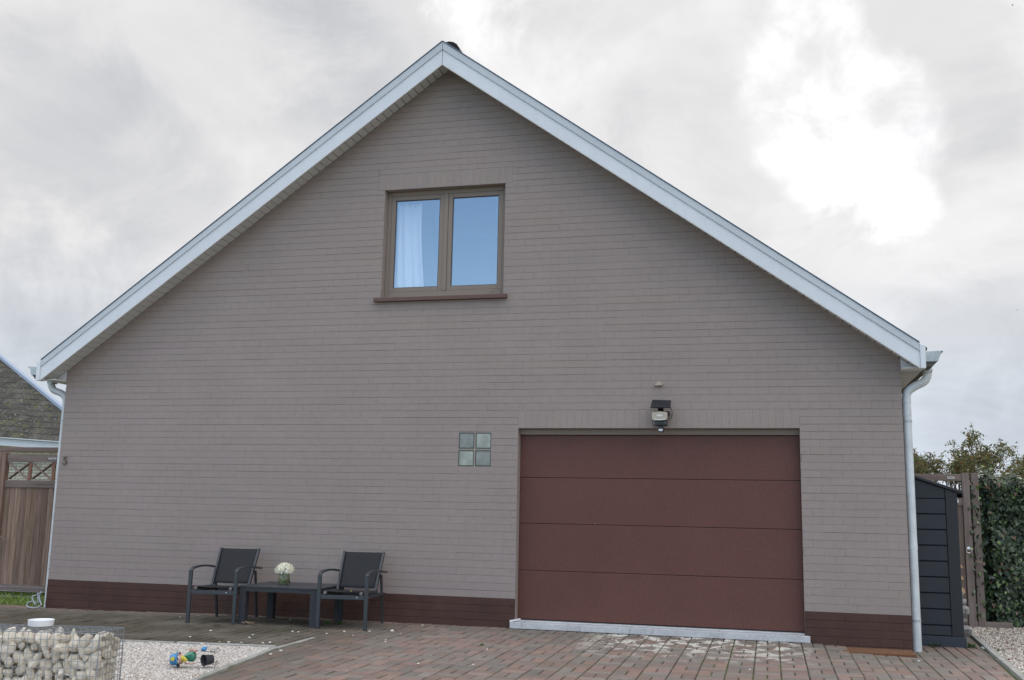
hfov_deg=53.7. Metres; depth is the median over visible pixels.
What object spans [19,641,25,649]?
rock
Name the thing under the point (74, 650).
rock
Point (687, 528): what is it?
garage door
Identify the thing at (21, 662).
rock
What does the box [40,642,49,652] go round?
rock
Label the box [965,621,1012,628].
timber edging
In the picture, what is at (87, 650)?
rock
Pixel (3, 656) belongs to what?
rock
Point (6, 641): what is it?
rock
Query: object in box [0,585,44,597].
wire fence
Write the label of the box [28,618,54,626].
plastic tub
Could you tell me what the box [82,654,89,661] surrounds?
rock
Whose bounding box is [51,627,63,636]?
rock
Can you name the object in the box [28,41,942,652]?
brick house
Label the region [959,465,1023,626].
ivy hedge
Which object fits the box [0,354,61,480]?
neighbour house
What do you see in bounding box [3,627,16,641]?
rock
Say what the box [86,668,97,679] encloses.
rock
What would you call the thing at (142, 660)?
gravel bed
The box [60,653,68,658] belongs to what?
rock
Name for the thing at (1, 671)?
rock
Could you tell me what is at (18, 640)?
rock
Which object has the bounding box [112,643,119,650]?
rock
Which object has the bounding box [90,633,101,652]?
rock
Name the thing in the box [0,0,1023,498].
sky
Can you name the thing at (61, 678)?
rock
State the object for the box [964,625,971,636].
firewood log
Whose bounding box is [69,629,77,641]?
rock
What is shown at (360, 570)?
garden chair
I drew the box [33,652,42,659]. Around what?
rock
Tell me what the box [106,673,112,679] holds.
rock
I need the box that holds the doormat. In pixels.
[843,647,916,657]
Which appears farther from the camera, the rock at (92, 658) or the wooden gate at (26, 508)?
the wooden gate at (26, 508)
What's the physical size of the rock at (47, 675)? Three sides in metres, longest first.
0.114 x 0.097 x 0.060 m
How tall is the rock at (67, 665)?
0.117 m
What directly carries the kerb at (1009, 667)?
on the gravel base
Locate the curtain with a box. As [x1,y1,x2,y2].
[394,202,423,287]
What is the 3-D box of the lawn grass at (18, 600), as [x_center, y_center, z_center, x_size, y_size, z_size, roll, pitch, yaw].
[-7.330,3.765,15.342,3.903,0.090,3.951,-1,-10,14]
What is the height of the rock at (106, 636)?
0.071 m
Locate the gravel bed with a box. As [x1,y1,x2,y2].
[0,641,269,679]
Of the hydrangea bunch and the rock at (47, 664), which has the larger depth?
the hydrangea bunch
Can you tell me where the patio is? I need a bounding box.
[0,605,376,646]
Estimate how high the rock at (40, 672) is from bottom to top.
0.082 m
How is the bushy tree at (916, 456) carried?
on the ground at (1008, 672)
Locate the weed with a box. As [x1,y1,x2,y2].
[967,643,975,647]
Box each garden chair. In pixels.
[185,547,262,624]
[315,550,387,630]
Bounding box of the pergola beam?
[0,447,57,452]
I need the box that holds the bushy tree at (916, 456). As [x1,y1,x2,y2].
[913,448,937,473]
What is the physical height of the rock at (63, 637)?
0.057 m
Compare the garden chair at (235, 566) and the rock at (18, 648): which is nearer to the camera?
the rock at (18, 648)
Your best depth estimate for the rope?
12.82 m
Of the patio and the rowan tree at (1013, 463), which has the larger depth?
the rowan tree at (1013, 463)
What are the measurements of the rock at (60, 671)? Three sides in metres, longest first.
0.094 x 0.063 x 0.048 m
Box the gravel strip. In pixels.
[964,624,1023,673]
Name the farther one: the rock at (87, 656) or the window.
the window
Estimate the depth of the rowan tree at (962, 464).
21.70 m
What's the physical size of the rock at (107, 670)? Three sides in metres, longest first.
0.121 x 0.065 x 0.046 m
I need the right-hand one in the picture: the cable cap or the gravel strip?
the gravel strip
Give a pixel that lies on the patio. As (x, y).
(175, 627)
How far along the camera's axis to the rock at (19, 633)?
7.08 m
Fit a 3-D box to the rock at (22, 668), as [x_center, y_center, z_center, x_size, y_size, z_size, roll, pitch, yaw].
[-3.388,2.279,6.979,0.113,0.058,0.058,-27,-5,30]
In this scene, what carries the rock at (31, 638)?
in the gabion basket
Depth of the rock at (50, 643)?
6.97 m
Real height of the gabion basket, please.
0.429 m
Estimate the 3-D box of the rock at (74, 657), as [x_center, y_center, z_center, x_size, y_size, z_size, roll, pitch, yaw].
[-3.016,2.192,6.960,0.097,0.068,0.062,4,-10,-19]
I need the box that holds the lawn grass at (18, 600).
[0,591,44,606]
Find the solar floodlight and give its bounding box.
[651,400,672,431]
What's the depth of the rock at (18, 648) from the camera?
7.05 m
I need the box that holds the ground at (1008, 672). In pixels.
[203,619,1017,679]
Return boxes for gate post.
[969,473,985,627]
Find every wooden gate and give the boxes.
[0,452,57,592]
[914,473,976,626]
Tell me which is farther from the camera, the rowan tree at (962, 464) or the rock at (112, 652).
the rowan tree at (962, 464)
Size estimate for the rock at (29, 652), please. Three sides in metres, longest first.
0.109 x 0.094 x 0.059 m
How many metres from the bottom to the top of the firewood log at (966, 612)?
0.124 m
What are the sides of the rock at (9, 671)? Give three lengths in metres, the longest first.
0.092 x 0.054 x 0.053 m
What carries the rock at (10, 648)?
in the gabion basket
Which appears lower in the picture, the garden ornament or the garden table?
the garden ornament
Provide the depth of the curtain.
12.78 m
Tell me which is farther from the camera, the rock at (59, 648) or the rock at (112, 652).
the rock at (112, 652)
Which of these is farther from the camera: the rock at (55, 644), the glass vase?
the glass vase
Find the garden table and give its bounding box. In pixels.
[238,581,343,627]
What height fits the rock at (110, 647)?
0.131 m
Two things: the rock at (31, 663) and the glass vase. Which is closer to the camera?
the rock at (31, 663)
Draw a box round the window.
[373,186,506,302]
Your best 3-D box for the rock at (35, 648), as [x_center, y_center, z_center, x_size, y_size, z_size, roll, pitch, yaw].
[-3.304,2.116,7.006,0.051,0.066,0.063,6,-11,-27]
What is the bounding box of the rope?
[26,591,41,608]
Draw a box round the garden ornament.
[169,646,220,667]
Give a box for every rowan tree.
[913,423,1023,498]
[969,444,1023,487]
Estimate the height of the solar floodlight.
0.362 m
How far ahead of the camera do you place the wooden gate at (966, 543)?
13.01 m
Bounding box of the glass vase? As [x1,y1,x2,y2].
[278,573,289,584]
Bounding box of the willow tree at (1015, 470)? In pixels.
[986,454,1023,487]
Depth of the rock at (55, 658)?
6.96 m
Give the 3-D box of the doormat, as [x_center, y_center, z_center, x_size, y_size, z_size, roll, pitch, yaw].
[3.693,3.150,10.207,0.690,0.033,0.365,-1,-10,14]
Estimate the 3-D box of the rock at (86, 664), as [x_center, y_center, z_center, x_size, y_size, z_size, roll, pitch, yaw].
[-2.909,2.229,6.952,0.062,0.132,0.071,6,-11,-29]
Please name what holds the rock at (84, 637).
in the gabion basket
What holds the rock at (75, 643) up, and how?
in the gabion basket
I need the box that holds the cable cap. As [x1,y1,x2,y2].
[654,381,662,386]
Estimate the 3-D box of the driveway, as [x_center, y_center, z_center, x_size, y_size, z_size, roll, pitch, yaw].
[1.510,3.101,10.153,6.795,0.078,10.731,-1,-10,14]
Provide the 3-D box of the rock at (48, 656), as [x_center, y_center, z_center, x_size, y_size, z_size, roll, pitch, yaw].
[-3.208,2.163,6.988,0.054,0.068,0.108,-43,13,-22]
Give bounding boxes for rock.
[0,642,15,653]
[0,653,12,661]
[0,664,4,679]
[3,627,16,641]
[3,636,16,644]
[3,669,13,677]
[4,656,14,667]
[12,651,23,662]
[13,627,25,637]
[14,634,24,643]
[15,665,26,675]
[16,635,28,650]
[17,652,27,666]
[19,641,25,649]
[24,629,35,643]
[24,647,34,663]
[25,666,36,679]
[27,658,38,668]
[30,643,37,650]
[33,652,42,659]
[35,633,50,643]
[35,668,43,676]
[39,658,53,671]
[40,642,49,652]
[44,649,50,658]
[44,666,54,679]
[47,636,59,648]
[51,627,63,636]
[51,640,60,658]
[52,653,60,663]
[52,661,62,672]
[53,642,69,652]
[55,673,63,679]
[58,669,64,677]
[59,635,70,642]
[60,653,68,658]
[63,658,70,673]
[67,653,80,662]
[68,640,77,651]
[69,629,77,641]
[69,635,78,648]
[69,659,85,669]
[69,666,78,679]
[76,670,86,679]
[77,634,90,646]
[78,642,85,657]
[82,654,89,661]
[83,643,90,653]
[84,658,91,668]
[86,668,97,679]
[88,651,100,668]
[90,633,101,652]
[96,641,104,650]
[99,631,111,640]
[101,657,114,664]
[102,649,108,658]
[104,664,110,674]
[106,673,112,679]
[107,645,111,659]
[111,650,117,657]
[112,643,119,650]
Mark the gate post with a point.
(981, 610)
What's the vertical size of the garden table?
0.419 m
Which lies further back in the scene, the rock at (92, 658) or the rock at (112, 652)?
the rock at (112, 652)
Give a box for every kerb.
[93,637,314,679]
[969,632,1023,679]
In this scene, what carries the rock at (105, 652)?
in the gabion basket
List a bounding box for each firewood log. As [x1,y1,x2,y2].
[963,605,969,615]
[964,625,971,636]
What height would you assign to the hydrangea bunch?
0.232 m
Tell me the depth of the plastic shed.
10.98 m
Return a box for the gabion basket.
[0,624,124,679]
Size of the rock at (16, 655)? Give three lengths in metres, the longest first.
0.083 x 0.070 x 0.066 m
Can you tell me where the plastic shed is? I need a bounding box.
[914,475,966,647]
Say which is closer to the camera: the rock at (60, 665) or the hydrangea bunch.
the rock at (60, 665)
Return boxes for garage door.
[518,429,804,632]
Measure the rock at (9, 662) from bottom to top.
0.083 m
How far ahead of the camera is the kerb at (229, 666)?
9.43 m
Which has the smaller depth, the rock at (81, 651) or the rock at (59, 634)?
the rock at (81, 651)
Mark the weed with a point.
(971, 645)
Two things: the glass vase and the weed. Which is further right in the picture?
the weed
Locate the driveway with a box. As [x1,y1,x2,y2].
[204,622,1014,679]
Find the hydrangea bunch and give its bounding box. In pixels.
[275,563,294,573]
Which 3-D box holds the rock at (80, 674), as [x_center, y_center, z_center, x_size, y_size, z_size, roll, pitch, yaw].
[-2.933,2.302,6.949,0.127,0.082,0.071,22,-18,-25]
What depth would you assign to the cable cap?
11.43 m
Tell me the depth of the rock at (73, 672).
6.93 m
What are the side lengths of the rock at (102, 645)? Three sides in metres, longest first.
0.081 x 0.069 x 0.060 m
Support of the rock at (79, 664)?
in the gabion basket
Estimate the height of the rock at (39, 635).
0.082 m
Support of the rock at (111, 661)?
in the gabion basket
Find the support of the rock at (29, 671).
in the gabion basket

